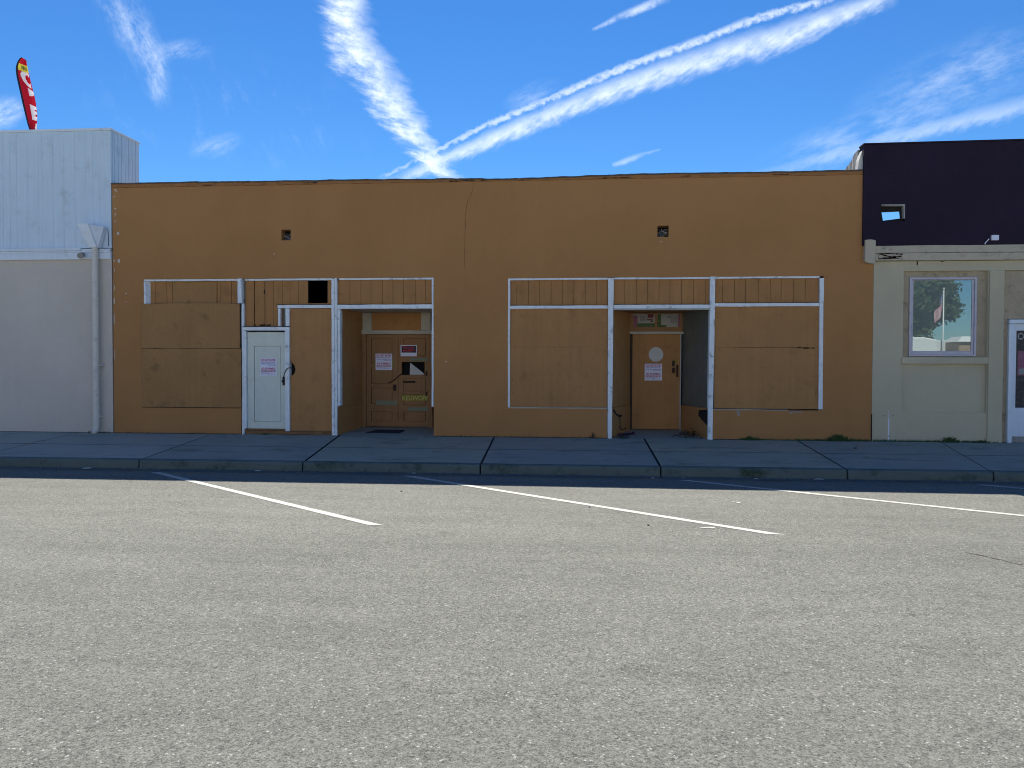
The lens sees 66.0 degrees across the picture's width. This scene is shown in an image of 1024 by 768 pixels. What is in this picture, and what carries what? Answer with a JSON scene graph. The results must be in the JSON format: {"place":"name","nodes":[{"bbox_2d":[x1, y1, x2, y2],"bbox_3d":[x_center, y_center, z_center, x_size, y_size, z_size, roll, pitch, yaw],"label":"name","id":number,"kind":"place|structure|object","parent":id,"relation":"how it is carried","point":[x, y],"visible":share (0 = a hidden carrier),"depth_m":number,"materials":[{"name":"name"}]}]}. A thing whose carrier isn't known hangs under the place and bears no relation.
{"place":"outdoors","nodes":[
{"label":"outdoors","id":0,"kind":"place"},
{"bbox_2d":[0,470,1023,767],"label":"road","id":1,"kind":"structure","parent":0,"point":[150,620],"depth_m":5.22,"materials":[{"name":"grey asphalt"}]},
{"bbox_2d":[152,472,380,524],"bbox_3d":[-3.556,1.450,10.450,5.966,0.001,0.113,1,2,44],"label":"parking line","id":2,"kind":"object","parent":1,"relation":"on","point":[287,503],"visible":1,"depth_m":9.87,"materials":[{"name":"paint"}]},
{"bbox_2d":[0,466,1023,485],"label":"gutter","id":3,"kind":"object","parent":1,"relation":"on","point":[538,476],"visible":1,"depth_m":12.12,"materials":[{"name":"concrete"}]},
{"bbox_2d":[407,476,778,533],"bbox_3d":[0.495,1.470,10.117,6.224,0.001,0.112,1,2,44],"label":"parking line","id":4,"kind":"object","parent":1,"relation":"on","point":[708,523],"visible":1,"depth_m":9.42,"materials":[{"name":"paint"}]},
{"bbox_2d":[682,480,1023,515],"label":"parking line","id":5,"kind":"object","parent":1,"relation":"on","point":[860,498],"visible":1,"depth_m":10.19,"materials":[{"name":"paint"}]},
{"bbox_2d":[850,532,1021,564],"bbox_3d":[4.091,1.548,7.284,0.106,0.001,2.094,-1,2,-37],"label":"road crack","id":6,"kind":"object","parent":1,"relation":"on","point":[954,550],"visible":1,"depth_m":7.17,"materials":[{"name":"grey asphalt"}]},
{"bbox_2d":[984,485,1023,488],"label":"parking line","id":7,"kind":"object","parent":1,"relation":"on","point":[1003,486],"visible":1,"depth_m":11.25,"materials":[{"name":"paint"}]},
{"bbox_2d":[0,426,1023,470],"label":"sidewalk","id":8,"kind":"structure","parent":0,"point":[411,444],"depth_m":13.94,"materials":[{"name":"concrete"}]},
{"bbox_2d":[366,430,404,432],"bbox_3d":[-2.631,0.987,16.403,0.720,0.036,0.440,0,1,5],"label":"doormat","id":9,"kind":"object","parent":8,"relation":"on","point":[386,431],"visible":1,"depth_m":16.35,"materials":[{"name":"black rubber"}]},
{"bbox_2d":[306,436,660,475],"bbox_3d":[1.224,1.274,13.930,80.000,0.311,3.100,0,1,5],"label":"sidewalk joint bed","id":10,"kind":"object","parent":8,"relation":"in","point":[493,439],"depth_m":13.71,"materials":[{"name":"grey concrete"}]},
{"bbox_2d":[1,434,1023,483],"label":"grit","id":11,"kind":"object","parent":8,"relation":"on","point":[547,475],"visible":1,"depth_m":12.44,"materials":[{"name":"grey gravel"}]},
{"bbox_2d":[88,431,984,442],"bbox_3d":[0.167,1.030,15.543,18.001,0.059,0.047,0,1,5],"label":"moss","id":12,"kind":"object","parent":8,"relation":"on","point":[799,439],"visible":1,"depth_m":15.04,"materials":[{"name":"green plant"}]},
{"bbox_2d":[618,431,634,435],"bbox_3d":[2.316,1.004,15.930,0.704,0.058,0.214,-1,2,-41],"label":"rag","id":13,"kind":"object","parent":8,"relation":"on","point":[620,434],"visible":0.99,"depth_m":15.87,"materials":[{"name":"black fabric"}]},
{"bbox_2d":[612,428,702,437],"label":"leaf litter","id":14,"kind":"object","parent":8,"relation":"on","point":[688,433],"visible":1,"depth_m":15.52,"materials":[{"name":"brown plant"}]},
{"bbox_2d":[741,436,765,439],"bbox_3d":[4.635,1.041,15.113,0.476,0.109,0.108,0,1,5],"label":"weed","id":15,"kind":"object","parent":8,"relation":"on","point":[749,438],"visible":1,"depth_m":15.12,"materials":[{"name":"green plant"}]},
{"bbox_2d":[817,434,866,441],"bbox_3d":[6.250,1.018,14.946,0.918,0.159,0.182,0,1,5],"label":"weed","id":16,"kind":"object","parent":8,"relation":"on","point":[838,437],"visible":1,"depth_m":14.97,"materials":[{"name":"green plant"}]},
{"bbox_2d":[937,436,962,442],"bbox_3d":[8.237,1.044,14.798,0.485,0.120,0.117,0,1,5],"label":"weed","id":17,"kind":"object","parent":8,"relation":"on","point":[948,439],"visible":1,"depth_m":14.79,"materials":[{"name":"green plant"}]},
{"bbox_2d":[968,439,995,442],"bbox_3d":[8.805,1.078,14.736,0.491,0.084,0.142,0,1,5],"label":"weed","id":18,"kind":"object","parent":8,"relation":"on","point":[981,441],"visible":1,"depth_m":14.75,"materials":[{"name":"green plant"}]},
{"bbox_2d":[0,0,1023,220],"label":"sky","id":19,"kind":"structure","parent":0,"point":[208,90],"materials":[{"name":"blue"}]},
{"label":"ground","id":20,"kind":"structure","parent":0,"visible":0},
{"bbox_2d":[0,128,139,433],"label":"metal clad building","id":21,"kind":"structure","parent":20,"relation":"on","point":[56,311],"depth_m":16.35,"materials":[{"name":"grey paint"}]},
{"bbox_2d":[16,57,36,129],"bbox_3d":[-12.170,-5.984,19.796,0.471,4.361,0.188,0,1,5],"label":"feather flag","id":22,"kind":"object","parent":21,"relation":"on","point":[26,92],"visible":0.96,"depth_m":19.78,"materials":[{"name":"red fabric"}]},
{"bbox_2d":[111,169,873,440],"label":"storefront building","id":23,"kind":"structure","parent":20,"relation":"on","point":[737,305],"depth_m":15.62,"materials":[{"name":"orange paint"}]},
{"bbox_2d":[260,358,276,375],"bbox_3d":[-4.958,-0.350,16.044,0.355,0.355,0.003,0,1,5],"label":"notice","id":24,"kind":"object","parent":23,"relation":"attached to","point":[268,366],"visible":1,"depth_m":16.04,"materials":[{"name":"white paper"}]},
{"bbox_2d":[247,332,292,428],"bbox_3d":[-4.919,-0.072,16.017,0.972,1.969,0.153,0,1,5],"label":"door","id":25,"kind":"structure","parent":23,"relation":"in","point":[266,394],"depth_m":16.07,"materials":[{"name":"grey paint"}]},
{"bbox_2d":[367,334,397,426],"bbox_3d":[-2.819,-0.076,17.103,0.692,2.000,0.120,0,1,5],"label":"door","id":26,"kind":"structure","parent":23,"relation":"in","point":[382,395],"depth_m":17.12,"materials":[{"name":"paint"}]},
{"bbox_2d":[376,354,391,369],"bbox_3d":[-2.780,-0.480,17.097,0.367,0.357,0.003,0,1,5],"label":"notice","id":27,"kind":"object","parent":23,"relation":"attached to","point":[383,361],"visible":1,"depth_m":17.10,"materials":[{"name":"white paper"}]},
{"bbox_2d":[401,345,416,355],"bbox_3d":[-2.232,-0.721,17.041,0.357,0.241,0.009,0,1,5],"label":"warning sign","id":28,"kind":"object","parent":23,"relation":"attached to","point":[408,350],"visible":1,"depth_m":17.04,"materials":[{"name":"white paper"}]},
{"bbox_2d":[398,334,429,426],"bbox_3d":[-2.124,-0.073,17.073,0.687,2.000,0.057,0,1,5],"label":"door","id":29,"kind":"structure","parent":23,"relation":"in","point":[413,389],"depth_m":17.06,"materials":[{"name":"paint"}]},
{"bbox_2d":[645,364,661,380],"bbox_3d":[2.976,-0.250,16.595,0.363,0.353,0.003,0,1,5],"label":"notice","id":30,"kind":"object","parent":23,"relation":"attached to","point":[653,371],"visible":1,"depth_m":16.59,"materials":[{"name":"white paper"}]},
{"bbox_2d":[632,334,679,428],"bbox_3d":[3.030,-0.046,16.598,0.982,1.999,0.095,0,1,5],"label":"door","id":31,"kind":"structure","parent":23,"relation":"in","point":[655,404],"depth_m":16.60,"materials":[{"name":"paint"}]},
{"bbox_2d":[630,313,682,331],"bbox_3d":[3.040,-1.299,16.606,1.160,0.387,0.050,0,1,5],"label":"transom window","id":32,"kind":"structure","parent":23,"relation":"in","point":[639,322],"depth_m":16.59,"materials":[{"name":"paint"}]},
{"bbox_2d":[682,310,707,407],"bbox_3d":[3.750,-0.512,15.979,0.109,1.933,1.231,0,1,-12],"label":"recess window","id":33,"kind":"structure","parent":23,"relation":"in","point":[695,323],"depth_m":15.92,"materials":[{"name":"grey glass"}]},
{"bbox_2d":[0,456,1023,481],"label":"kerb","id":34,"kind":"structure","parent":20,"relation":"on","point":[648,470],"depth_m":12.33,"materials":[{"name":"concrete"}]},
{"bbox_2d":[845,139,1023,442],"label":"tan building","id":35,"kind":"structure","parent":20,"relation":"on","point":[948,328],"depth_m":14.80,"materials":[{"name":"paint"}]},
{"bbox_2d":[908,277,976,355],"bbox_3d":[8.124,-1.267,14.897,1.214,1.484,0.090,0,1,5],"label":"window","id":36,"kind":"structure","parent":35,"relation":"in","point":[942,321],"depth_m":14.89,"materials":[{"name":"clear glass"}]},
{"bbox_2d":[985,235,998,243],"bbox_3d":[8.908,-2.680,14.640,0.237,0.167,0.053,0,1,5],"label":"junction box","id":37,"kind":"object","parent":35,"relation":"attached to","point":[994,237],"visible":1,"depth_m":14.61,"materials":[{"name":"white metal"}]},
{"bbox_2d":[1012,324,1023,436],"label":"door","id":38,"kind":"structure","parent":35,"relation":"in","point":[1018,343],"depth_m":14.78,"materials":[{"name":"white paint"}]}
]}

